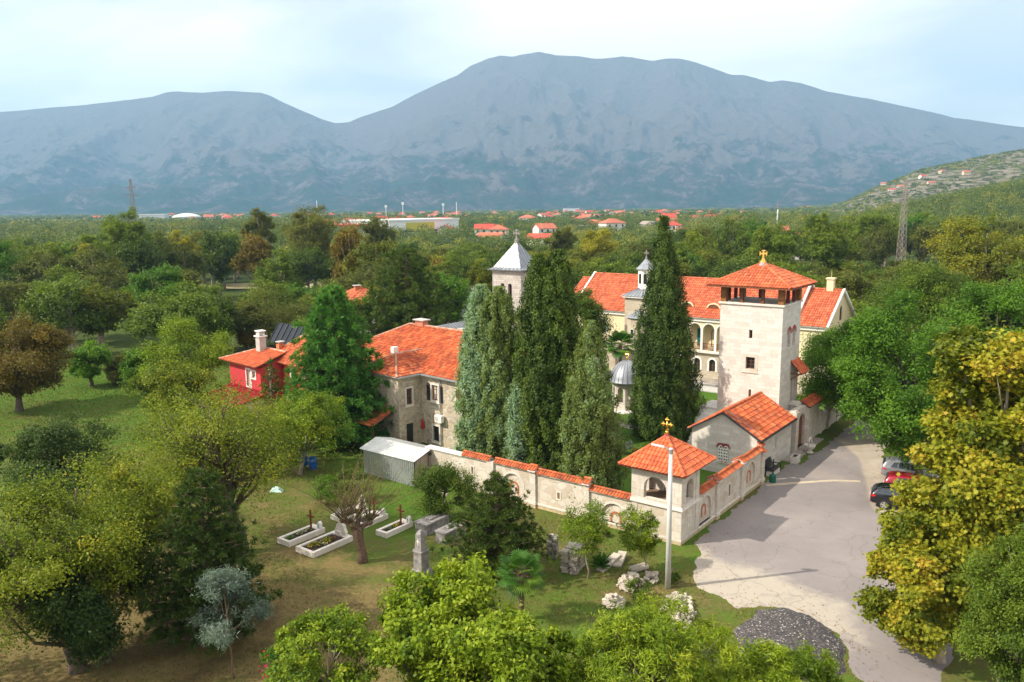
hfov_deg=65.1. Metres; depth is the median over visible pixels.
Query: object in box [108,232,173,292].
woodland tree
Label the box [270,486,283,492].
tarpaulin
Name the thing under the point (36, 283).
woodland tree
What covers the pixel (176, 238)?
poplar
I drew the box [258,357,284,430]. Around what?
spruce
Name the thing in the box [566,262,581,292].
woodland tree
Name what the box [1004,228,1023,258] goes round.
woodland tree
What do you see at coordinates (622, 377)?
garden pavilion
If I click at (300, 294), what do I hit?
woodland tree
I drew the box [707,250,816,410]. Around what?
stone tower
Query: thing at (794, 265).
woodland tree
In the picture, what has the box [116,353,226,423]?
meadow tree
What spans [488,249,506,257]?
woodland tree
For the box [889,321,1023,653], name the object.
plane tree
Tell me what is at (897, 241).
woodland tree
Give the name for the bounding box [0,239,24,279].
woodland tree
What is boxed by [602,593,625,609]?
stone heap
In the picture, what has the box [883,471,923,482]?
parked car
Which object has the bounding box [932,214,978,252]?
woodland tree
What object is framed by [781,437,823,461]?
pavement
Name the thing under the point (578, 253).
woodland tree
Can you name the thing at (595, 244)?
tree
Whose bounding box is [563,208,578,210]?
factory hall
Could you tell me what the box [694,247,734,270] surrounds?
woodland tree
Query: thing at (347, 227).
factory hall
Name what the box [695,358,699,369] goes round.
window
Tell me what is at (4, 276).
woodland tree
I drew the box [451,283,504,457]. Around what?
juniper
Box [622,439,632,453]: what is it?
bush
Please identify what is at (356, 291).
villa
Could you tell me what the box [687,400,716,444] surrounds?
stone stair
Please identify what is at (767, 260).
woodland tree
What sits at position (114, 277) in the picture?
woodland tree
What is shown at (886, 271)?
woodland tree
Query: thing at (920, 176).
house
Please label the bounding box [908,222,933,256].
woodland tree
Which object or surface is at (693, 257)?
woodland tree
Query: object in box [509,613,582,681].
mulberry
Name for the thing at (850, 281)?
woodland tree
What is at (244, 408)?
ornamental tree
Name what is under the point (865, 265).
woodland tree
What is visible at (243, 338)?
meadow tree
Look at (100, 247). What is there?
woodland tree
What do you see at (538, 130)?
mountain range
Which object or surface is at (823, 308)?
residence
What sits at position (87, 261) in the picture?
woodland tree
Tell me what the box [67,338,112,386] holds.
fruit tree
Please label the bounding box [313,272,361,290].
woodland tree
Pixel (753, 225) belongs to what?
woodland tree
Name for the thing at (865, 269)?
woodland tree
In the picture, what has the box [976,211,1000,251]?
woodland tree
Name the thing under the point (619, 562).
stone slab
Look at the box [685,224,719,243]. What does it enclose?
woodland tree
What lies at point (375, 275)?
woodland tree
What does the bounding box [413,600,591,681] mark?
mulberry
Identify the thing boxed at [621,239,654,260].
woodland tree
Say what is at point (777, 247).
poplar
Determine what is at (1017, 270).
woodland tree
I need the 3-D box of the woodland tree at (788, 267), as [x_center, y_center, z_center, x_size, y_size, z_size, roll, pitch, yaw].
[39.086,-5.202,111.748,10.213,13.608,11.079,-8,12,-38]
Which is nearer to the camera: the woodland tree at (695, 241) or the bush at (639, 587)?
the bush at (639, 587)
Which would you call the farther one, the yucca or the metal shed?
the metal shed
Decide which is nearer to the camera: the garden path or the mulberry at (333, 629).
the mulberry at (333, 629)
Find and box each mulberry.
[261,598,384,681]
[357,550,551,681]
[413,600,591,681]
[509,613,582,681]
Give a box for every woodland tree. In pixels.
[0,237,18,273]
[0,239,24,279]
[0,270,19,318]
[0,280,35,324]
[0,281,22,311]
[0,299,11,332]
[3,237,41,249]
[7,248,78,299]
[8,237,26,251]
[9,265,110,351]
[10,239,33,271]
[17,277,44,306]
[19,263,87,333]
[21,240,64,280]
[43,241,74,257]
[57,241,132,286]
[59,292,125,343]
[71,282,138,346]
[75,237,109,260]
[77,259,135,296]
[98,227,109,246]
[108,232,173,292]
[113,288,191,346]
[119,261,193,304]
[127,250,167,285]
[149,229,182,266]
[149,266,203,296]
[159,240,209,280]
[159,275,239,344]
[196,229,242,296]
[197,230,213,284]
[201,295,268,350]
[227,231,276,283]
[231,233,250,281]
[236,275,300,339]
[252,247,306,288]
[274,282,322,308]
[286,244,333,289]
[288,280,369,327]
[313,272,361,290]
[323,225,354,274]
[327,249,359,281]
[329,220,366,283]
[336,236,398,279]
[343,255,391,287]
[358,290,412,326]
[360,280,379,290]
[367,272,425,295]
[391,240,424,253]
[425,252,462,323]
[426,251,462,264]
[428,257,456,275]
[429,247,449,255]
[431,270,474,322]
[444,242,476,261]
[446,247,472,278]
[449,243,475,253]
[458,238,487,253]
[458,275,477,320]
[461,243,490,281]
[473,257,491,278]
[477,251,503,269]
[483,247,501,255]
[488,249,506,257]
[499,240,534,252]
[526,249,547,256]
[531,251,550,260]
[543,245,574,252]
[565,248,592,272]
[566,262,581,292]
[567,257,585,283]
[571,256,613,285]
[583,251,611,262]
[591,254,637,273]
[597,249,644,272]
[606,249,643,266]
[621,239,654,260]
[648,258,693,275]
[653,240,696,275]
[671,227,691,241]
[675,247,709,269]
[679,229,719,262]
[681,225,728,249]
[682,259,714,277]
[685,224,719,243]
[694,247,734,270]
[702,234,721,263]
[707,255,765,277]
[708,254,782,276]
[716,215,752,257]
[721,219,743,254]
[726,251,760,264]
[734,218,771,248]
[751,246,793,260]
[763,218,808,261]
[767,261,796,269]
[773,255,826,287]
[794,227,811,260]
[795,264,825,274]
[796,260,822,266]
[798,227,818,263]
[798,264,821,269]
[801,265,837,279]
[816,276,865,299]
[823,268,878,309]
[832,259,864,275]
[839,214,857,229]
[840,262,887,294]
[841,215,868,261]
[842,263,876,275]
[843,226,866,261]
[849,260,877,273]
[850,296,872,318]
[855,222,898,268]
[856,259,888,272]
[864,277,935,320]
[866,263,918,286]
[869,273,906,295]
[881,229,901,261]
[881,266,919,282]
[883,257,927,269]
[884,215,908,265]
[900,213,926,258]
[907,225,943,267]
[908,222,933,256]
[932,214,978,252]
[933,215,955,260]
[941,295,1023,331]
[957,277,1011,302]
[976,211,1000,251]
[990,255,1023,323]
[992,217,1023,246]
[995,260,1022,281]
[1001,219,1023,241]
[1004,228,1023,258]
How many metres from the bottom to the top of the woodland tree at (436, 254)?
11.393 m
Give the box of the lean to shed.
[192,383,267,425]
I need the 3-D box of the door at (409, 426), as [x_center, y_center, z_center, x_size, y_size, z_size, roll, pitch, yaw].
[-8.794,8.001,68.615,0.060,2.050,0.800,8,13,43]
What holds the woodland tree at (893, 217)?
on the ground at (342, 570)
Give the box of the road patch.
[766,480,860,485]
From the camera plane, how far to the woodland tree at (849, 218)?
261.22 m
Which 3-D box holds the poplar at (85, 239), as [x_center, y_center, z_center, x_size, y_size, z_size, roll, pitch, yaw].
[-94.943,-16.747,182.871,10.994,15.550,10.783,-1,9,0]
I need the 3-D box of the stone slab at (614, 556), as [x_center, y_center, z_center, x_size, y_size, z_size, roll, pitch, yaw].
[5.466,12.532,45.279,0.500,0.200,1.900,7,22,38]
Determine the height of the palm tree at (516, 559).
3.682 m
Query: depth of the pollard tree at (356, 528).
45.55 m
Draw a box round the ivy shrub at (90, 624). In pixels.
[15,517,181,672]
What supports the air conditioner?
attached to the stone house at (420, 355)
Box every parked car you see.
[870,481,907,509]
[881,456,939,480]
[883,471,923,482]
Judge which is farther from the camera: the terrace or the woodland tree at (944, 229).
the woodland tree at (944, 229)
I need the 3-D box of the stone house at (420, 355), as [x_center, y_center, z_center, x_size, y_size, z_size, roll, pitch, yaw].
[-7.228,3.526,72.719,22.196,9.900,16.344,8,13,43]
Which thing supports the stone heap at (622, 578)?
on the ground at (342, 570)
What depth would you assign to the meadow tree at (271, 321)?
115.55 m
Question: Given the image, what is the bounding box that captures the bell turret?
[621,250,652,344]
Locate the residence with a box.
[575,271,856,394]
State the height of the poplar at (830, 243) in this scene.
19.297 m
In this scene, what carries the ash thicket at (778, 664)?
on the ground at (342, 570)
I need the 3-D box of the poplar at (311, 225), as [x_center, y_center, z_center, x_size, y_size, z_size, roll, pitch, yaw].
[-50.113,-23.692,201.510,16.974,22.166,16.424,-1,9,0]
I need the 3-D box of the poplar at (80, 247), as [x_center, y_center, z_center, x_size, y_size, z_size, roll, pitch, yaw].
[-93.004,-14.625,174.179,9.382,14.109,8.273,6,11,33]
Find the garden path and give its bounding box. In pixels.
[607,421,686,441]
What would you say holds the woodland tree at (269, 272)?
on the ground at (342, 570)
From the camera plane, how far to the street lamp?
41.86 m
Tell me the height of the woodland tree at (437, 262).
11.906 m
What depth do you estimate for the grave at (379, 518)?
52.07 m
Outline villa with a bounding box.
[345,285,379,331]
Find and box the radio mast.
[895,180,907,265]
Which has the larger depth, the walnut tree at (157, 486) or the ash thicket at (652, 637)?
the walnut tree at (157, 486)
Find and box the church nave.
[436,321,466,329]
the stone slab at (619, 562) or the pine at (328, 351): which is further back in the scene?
the pine at (328, 351)
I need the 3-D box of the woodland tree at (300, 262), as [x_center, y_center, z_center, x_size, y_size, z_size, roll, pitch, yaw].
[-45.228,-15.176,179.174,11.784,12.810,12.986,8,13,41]
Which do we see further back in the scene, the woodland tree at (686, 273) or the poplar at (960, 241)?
the woodland tree at (686, 273)
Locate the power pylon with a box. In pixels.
[124,179,139,221]
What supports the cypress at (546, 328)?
on the ground at (342, 570)
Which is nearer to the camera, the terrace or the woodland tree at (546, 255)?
the terrace
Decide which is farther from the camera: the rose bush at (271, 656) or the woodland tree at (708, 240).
the woodland tree at (708, 240)
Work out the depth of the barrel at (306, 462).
63.31 m
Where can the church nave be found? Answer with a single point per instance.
(458, 325)
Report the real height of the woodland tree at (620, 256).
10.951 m
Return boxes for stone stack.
[546,533,558,559]
[560,541,584,574]
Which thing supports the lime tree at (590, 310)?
on the ground at (342, 570)
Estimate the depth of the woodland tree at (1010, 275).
125.49 m
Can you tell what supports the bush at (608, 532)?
on the ground at (342, 570)
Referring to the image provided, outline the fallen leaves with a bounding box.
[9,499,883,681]
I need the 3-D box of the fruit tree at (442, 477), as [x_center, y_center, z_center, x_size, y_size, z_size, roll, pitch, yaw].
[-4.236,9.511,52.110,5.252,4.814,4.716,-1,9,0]
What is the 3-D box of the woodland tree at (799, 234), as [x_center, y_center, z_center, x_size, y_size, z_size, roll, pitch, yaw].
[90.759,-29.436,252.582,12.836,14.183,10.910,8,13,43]
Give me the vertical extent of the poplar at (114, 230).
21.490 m
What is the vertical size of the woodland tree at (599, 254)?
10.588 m
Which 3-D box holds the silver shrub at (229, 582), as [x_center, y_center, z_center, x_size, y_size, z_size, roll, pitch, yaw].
[-12.186,12.087,34.874,3.448,5.558,3.629,7,12,39]
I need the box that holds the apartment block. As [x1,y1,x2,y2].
[138,214,168,218]
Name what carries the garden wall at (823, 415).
on the ground at (342, 570)
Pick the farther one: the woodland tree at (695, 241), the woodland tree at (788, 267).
the woodland tree at (695, 241)
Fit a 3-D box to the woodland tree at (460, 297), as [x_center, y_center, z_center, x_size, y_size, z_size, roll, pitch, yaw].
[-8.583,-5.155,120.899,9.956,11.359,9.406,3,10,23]
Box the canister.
[769,473,775,482]
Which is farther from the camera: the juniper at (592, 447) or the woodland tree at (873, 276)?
the woodland tree at (873, 276)
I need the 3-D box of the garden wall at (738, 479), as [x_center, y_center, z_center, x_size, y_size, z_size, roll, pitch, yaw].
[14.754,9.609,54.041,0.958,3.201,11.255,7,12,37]
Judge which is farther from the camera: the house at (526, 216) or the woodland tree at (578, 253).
the house at (526, 216)
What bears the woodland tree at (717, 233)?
on the ground at (342, 570)
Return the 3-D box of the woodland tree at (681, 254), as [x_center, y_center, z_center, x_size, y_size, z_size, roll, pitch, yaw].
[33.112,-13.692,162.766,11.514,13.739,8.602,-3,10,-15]
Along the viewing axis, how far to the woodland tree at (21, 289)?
134.92 m
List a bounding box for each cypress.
[508,248,582,471]
[625,215,707,443]
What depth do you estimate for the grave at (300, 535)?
49.40 m
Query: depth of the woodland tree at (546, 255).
195.68 m
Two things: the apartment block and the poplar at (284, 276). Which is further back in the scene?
the apartment block
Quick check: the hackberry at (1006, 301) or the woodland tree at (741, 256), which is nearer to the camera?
the hackberry at (1006, 301)
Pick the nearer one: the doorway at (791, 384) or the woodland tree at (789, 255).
the doorway at (791, 384)
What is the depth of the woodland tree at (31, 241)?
240.34 m
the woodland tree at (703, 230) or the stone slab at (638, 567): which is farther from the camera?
the woodland tree at (703, 230)
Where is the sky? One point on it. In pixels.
(335, 61)
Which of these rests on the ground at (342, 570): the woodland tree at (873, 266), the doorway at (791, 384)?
the woodland tree at (873, 266)
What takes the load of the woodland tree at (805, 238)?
on the ground at (342, 570)
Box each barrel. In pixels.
[300,454,307,465]
[309,456,316,469]
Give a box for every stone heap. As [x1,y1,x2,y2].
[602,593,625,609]
[616,571,644,593]
[643,570,658,584]
[660,591,696,627]
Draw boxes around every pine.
[114,465,283,657]
[274,284,395,450]
[357,243,461,339]
[430,470,556,579]
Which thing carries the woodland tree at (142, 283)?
on the ground at (342, 570)
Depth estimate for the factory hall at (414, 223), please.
580.28 m
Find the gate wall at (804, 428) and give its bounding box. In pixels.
[787,392,823,451]
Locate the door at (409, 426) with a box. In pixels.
[406,423,412,441]
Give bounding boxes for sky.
[0,0,1023,126]
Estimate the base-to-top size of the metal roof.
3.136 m
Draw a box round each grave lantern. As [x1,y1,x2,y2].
[317,521,322,528]
[406,515,411,522]
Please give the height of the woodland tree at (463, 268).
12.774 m
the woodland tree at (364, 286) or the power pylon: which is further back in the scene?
the power pylon
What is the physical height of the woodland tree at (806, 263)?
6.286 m
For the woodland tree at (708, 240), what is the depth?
198.12 m
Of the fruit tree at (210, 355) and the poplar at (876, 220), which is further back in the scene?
the poplar at (876, 220)
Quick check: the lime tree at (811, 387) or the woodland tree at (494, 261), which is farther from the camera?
the woodland tree at (494, 261)
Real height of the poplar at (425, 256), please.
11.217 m
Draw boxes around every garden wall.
[425,445,630,529]
[698,445,767,531]
[818,403,842,433]
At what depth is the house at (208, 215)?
1401.29 m
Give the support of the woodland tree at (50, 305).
on the ground at (342, 570)
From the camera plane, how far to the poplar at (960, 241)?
123.85 m
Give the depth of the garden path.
73.83 m
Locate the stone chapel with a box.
[686,391,797,472]
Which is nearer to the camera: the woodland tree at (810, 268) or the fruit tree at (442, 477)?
the fruit tree at (442, 477)
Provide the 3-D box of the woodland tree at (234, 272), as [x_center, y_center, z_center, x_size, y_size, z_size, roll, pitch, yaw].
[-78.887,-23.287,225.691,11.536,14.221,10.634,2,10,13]
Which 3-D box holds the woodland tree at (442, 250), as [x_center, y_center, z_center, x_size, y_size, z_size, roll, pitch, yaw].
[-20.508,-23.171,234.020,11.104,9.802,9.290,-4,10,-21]
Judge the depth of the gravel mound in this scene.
37.40 m
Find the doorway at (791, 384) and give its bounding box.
[789,379,793,400]
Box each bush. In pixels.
[258,632,306,678]
[310,473,344,503]
[331,466,374,499]
[602,525,610,536]
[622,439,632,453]
[623,575,654,603]
[663,567,682,584]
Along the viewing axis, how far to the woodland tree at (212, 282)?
210.48 m
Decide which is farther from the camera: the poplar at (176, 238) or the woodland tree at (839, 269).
the poplar at (176, 238)
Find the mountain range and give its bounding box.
[0,52,1023,214]
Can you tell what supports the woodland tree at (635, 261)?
on the ground at (342, 570)
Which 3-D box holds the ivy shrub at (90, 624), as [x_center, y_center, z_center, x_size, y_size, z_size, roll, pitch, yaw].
[-18.549,11.336,35.957,6.421,6.853,6.690,7,12,39]
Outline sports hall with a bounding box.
[172,213,201,218]
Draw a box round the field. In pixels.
[201,282,324,288]
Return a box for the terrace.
[592,369,717,392]
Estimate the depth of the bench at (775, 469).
60.49 m
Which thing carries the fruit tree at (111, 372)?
on the ground at (342, 570)
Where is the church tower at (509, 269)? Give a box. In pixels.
[487,230,531,327]
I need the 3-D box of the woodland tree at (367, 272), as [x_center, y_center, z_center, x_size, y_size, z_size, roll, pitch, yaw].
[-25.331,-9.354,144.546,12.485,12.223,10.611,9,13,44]
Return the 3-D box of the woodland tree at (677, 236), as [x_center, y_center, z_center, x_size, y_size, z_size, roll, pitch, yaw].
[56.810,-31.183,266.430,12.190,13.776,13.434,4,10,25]
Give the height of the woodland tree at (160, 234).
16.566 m
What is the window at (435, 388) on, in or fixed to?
in the stone house at (420, 355)
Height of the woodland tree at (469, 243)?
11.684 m
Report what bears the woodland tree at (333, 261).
on the ground at (342, 570)
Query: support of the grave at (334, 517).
on the ground at (342, 570)
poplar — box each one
[65,233,111,255]
[74,243,87,257]
[81,206,158,273]
[167,230,203,263]
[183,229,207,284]
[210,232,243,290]
[238,207,279,261]
[279,266,315,286]
[280,204,342,287]
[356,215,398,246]
[403,251,431,270]
[543,223,578,253]
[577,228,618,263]
[742,225,800,266]
[800,211,862,270]
[848,209,901,263]
[899,211,939,259]
[920,211,1023,290]
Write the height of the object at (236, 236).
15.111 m
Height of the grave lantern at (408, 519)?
0.440 m
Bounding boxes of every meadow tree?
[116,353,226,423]
[232,274,314,343]
[232,311,267,349]
[421,275,448,323]
[464,262,492,292]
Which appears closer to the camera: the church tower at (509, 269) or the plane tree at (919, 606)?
the plane tree at (919, 606)
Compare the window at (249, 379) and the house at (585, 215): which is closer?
the window at (249, 379)
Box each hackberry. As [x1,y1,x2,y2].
[802,314,921,440]
[825,284,963,476]
[853,255,991,372]
[918,273,1023,436]
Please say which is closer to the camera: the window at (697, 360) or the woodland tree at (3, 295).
the window at (697, 360)
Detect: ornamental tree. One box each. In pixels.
[196,383,285,469]
[261,388,364,474]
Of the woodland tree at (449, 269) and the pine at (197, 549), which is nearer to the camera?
the pine at (197, 549)
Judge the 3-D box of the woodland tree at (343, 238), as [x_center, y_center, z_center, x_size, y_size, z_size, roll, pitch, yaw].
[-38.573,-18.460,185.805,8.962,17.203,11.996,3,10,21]
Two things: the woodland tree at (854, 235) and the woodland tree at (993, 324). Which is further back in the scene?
the woodland tree at (854, 235)
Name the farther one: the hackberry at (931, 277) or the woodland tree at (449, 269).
the woodland tree at (449, 269)
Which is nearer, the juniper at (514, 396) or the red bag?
the juniper at (514, 396)
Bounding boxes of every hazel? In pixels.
[0,407,130,517]
[0,443,14,496]
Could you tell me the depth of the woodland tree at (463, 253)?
213.00 m
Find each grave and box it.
[277,509,324,546]
[295,508,352,557]
[330,495,368,520]
[354,497,387,528]
[376,504,412,537]
[411,529,432,576]
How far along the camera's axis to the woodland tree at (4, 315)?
108.47 m
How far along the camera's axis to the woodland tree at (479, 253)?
197.03 m
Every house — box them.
[203,214,213,218]
[219,330,367,433]
[351,318,573,449]
[474,222,494,237]
[477,232,505,238]
[488,223,508,237]
[519,215,536,219]
[527,233,551,244]
[531,221,556,232]
[581,213,593,219]
[598,218,625,229]
[639,221,655,228]
[661,212,676,217]
[668,220,682,229]
[918,174,925,178]
[962,170,969,174]
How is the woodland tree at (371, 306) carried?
on the ground at (342, 570)
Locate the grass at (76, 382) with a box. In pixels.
[0,364,838,681]
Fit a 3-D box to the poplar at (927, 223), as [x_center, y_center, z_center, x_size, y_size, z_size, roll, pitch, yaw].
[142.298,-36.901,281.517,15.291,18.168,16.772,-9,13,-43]
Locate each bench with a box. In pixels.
[698,378,717,386]
[765,456,780,475]
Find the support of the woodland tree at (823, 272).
on the ground at (342, 570)
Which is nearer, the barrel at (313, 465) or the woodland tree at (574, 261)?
the barrel at (313, 465)
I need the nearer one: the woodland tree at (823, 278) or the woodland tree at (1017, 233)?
the woodland tree at (823, 278)
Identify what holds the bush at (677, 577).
on the ground at (342, 570)
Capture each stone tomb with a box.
[414,513,449,535]
[434,523,465,544]
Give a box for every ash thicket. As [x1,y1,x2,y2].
[570,591,745,681]
[709,634,844,681]
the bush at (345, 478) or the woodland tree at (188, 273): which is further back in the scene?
the woodland tree at (188, 273)
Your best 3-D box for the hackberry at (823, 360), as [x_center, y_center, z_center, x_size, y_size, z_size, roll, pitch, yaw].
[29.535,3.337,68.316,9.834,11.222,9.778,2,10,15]
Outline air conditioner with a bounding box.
[434,414,444,422]
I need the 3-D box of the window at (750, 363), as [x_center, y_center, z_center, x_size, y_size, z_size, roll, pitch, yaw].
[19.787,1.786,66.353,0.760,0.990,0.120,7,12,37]
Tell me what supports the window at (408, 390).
in the stone house at (420, 355)
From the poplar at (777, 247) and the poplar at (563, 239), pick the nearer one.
the poplar at (777, 247)
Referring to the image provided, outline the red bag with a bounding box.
[421,418,424,428]
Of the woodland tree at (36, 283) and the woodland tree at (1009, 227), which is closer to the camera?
the woodland tree at (36, 283)
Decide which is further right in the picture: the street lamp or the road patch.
the road patch
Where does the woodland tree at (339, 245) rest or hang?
on the ground at (342, 570)
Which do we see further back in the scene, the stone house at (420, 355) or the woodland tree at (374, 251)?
the woodland tree at (374, 251)
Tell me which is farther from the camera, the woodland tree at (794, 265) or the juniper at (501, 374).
the woodland tree at (794, 265)
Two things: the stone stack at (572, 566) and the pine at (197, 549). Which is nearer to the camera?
the pine at (197, 549)
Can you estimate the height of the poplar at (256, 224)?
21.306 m
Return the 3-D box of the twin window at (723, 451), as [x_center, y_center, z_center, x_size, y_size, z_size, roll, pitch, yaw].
[15.888,8.436,60.384,1.159,1.529,0.170,7,12,37]
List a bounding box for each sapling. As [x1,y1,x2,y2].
[554,497,613,578]
[614,502,663,570]
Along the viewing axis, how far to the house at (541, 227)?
512.15 m
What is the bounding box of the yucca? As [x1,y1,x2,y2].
[587,551,611,568]
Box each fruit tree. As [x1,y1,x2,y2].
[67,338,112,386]
[103,354,126,384]
[116,343,150,387]
[131,315,237,396]
[407,459,481,516]
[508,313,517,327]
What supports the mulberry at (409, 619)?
on the ground at (342, 570)
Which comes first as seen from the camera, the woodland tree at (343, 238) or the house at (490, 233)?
the woodland tree at (343, 238)
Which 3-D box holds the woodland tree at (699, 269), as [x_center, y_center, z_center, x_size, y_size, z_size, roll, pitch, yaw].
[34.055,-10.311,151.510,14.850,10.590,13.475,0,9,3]
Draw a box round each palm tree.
[494,548,545,613]
[604,330,635,361]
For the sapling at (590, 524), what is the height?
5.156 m
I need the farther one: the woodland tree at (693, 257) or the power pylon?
the power pylon
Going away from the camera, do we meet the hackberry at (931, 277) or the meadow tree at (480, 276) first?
the hackberry at (931, 277)
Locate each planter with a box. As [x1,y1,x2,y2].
[790,453,800,463]
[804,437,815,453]
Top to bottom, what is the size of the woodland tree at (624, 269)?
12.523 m
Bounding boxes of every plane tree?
[852,504,977,663]
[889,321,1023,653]
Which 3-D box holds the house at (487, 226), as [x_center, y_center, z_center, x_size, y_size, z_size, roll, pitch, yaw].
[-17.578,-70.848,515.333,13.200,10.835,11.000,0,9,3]
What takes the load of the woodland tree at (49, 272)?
on the ground at (342, 570)
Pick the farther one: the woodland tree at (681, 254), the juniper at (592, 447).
the woodland tree at (681, 254)
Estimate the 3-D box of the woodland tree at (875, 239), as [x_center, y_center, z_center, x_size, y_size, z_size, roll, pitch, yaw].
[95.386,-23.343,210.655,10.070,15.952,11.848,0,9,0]
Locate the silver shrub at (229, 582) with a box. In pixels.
[186,564,278,678]
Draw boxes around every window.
[247,369,250,385]
[406,388,410,403]
[433,385,437,399]
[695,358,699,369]
[709,360,714,371]
[716,443,728,463]
[746,357,754,368]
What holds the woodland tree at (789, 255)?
on the ground at (342, 570)
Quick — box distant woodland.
[0,149,1023,259]
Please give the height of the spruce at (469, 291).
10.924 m
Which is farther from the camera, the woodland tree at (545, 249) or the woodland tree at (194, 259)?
the woodland tree at (545, 249)
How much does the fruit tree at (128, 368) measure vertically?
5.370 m
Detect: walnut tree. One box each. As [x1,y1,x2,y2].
[0,308,80,411]
[0,449,156,674]
[65,428,218,609]
[97,366,314,553]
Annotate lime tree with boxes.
[566,286,616,352]
[797,323,875,428]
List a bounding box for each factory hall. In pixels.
[329,223,367,240]
[348,218,458,236]
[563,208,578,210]
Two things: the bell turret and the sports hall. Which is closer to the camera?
the bell turret
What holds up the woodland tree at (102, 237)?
on the ground at (342, 570)
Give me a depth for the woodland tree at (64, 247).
203.53 m
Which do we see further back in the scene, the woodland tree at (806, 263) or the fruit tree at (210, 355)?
the woodland tree at (806, 263)
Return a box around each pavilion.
[609,351,637,413]
[618,418,716,545]
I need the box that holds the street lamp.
[651,443,672,588]
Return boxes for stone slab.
[596,552,620,572]
[612,550,626,567]
[629,562,648,571]
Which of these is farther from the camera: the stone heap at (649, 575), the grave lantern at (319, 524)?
the grave lantern at (319, 524)
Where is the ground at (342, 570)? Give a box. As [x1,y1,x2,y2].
[0,150,1023,681]
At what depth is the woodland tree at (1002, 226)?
242.27 m
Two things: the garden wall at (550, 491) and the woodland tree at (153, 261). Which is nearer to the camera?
the garden wall at (550, 491)
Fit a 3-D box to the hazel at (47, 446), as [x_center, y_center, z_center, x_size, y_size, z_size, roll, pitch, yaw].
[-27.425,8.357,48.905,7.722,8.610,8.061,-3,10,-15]
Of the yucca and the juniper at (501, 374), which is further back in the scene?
the juniper at (501, 374)
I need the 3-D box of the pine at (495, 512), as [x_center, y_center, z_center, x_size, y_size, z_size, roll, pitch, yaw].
[-1.040,10.006,44.177,7.108,6.170,6.826,-1,9,0]
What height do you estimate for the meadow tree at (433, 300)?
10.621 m
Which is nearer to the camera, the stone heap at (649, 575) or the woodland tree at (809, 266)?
the stone heap at (649, 575)
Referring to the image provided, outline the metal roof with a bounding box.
[269,322,303,347]
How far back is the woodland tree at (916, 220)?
258.14 m
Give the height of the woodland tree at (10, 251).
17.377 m
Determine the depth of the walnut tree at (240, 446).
46.17 m
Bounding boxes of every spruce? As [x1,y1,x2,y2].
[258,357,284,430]
[459,286,475,321]
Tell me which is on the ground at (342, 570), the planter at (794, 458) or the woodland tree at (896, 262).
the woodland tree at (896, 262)
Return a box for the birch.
[945,522,1023,681]
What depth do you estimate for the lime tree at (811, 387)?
71.13 m
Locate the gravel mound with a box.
[734,607,845,681]
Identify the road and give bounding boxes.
[693,420,953,681]
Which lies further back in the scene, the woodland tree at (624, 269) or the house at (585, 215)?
the house at (585, 215)
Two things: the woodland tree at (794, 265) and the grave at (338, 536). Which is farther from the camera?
the woodland tree at (794, 265)
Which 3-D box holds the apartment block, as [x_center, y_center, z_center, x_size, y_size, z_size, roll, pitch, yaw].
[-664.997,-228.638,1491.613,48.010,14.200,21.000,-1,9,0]
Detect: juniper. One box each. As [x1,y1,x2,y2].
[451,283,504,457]
[471,286,522,459]
[503,377,533,462]
[555,319,630,502]
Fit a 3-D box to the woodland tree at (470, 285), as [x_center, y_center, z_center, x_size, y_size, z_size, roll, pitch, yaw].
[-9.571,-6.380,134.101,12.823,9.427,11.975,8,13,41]
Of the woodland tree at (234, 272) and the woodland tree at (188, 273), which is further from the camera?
the woodland tree at (234, 272)
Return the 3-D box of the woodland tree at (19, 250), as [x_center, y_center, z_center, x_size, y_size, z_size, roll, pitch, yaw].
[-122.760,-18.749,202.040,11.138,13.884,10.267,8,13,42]
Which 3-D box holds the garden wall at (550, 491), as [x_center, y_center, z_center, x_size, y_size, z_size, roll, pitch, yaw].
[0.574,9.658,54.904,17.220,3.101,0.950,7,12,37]
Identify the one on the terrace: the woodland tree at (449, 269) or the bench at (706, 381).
the bench at (706, 381)
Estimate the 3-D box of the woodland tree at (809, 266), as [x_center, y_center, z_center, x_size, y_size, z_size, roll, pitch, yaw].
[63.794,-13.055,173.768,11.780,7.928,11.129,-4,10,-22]
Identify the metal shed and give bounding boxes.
[360,437,431,485]
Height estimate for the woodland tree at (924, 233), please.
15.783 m
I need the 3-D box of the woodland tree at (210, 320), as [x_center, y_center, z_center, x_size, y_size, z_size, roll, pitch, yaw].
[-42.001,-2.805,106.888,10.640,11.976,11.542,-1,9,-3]
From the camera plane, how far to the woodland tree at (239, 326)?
113.76 m
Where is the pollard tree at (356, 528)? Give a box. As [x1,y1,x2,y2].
[281,445,422,563]
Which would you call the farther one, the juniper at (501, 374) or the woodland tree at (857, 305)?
the woodland tree at (857, 305)
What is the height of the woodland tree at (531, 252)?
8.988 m
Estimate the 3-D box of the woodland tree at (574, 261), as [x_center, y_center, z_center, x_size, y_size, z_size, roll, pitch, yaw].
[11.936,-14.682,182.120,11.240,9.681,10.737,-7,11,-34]
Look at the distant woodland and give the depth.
608.85 m
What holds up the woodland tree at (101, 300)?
on the ground at (342, 570)
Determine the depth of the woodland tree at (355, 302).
110.28 m

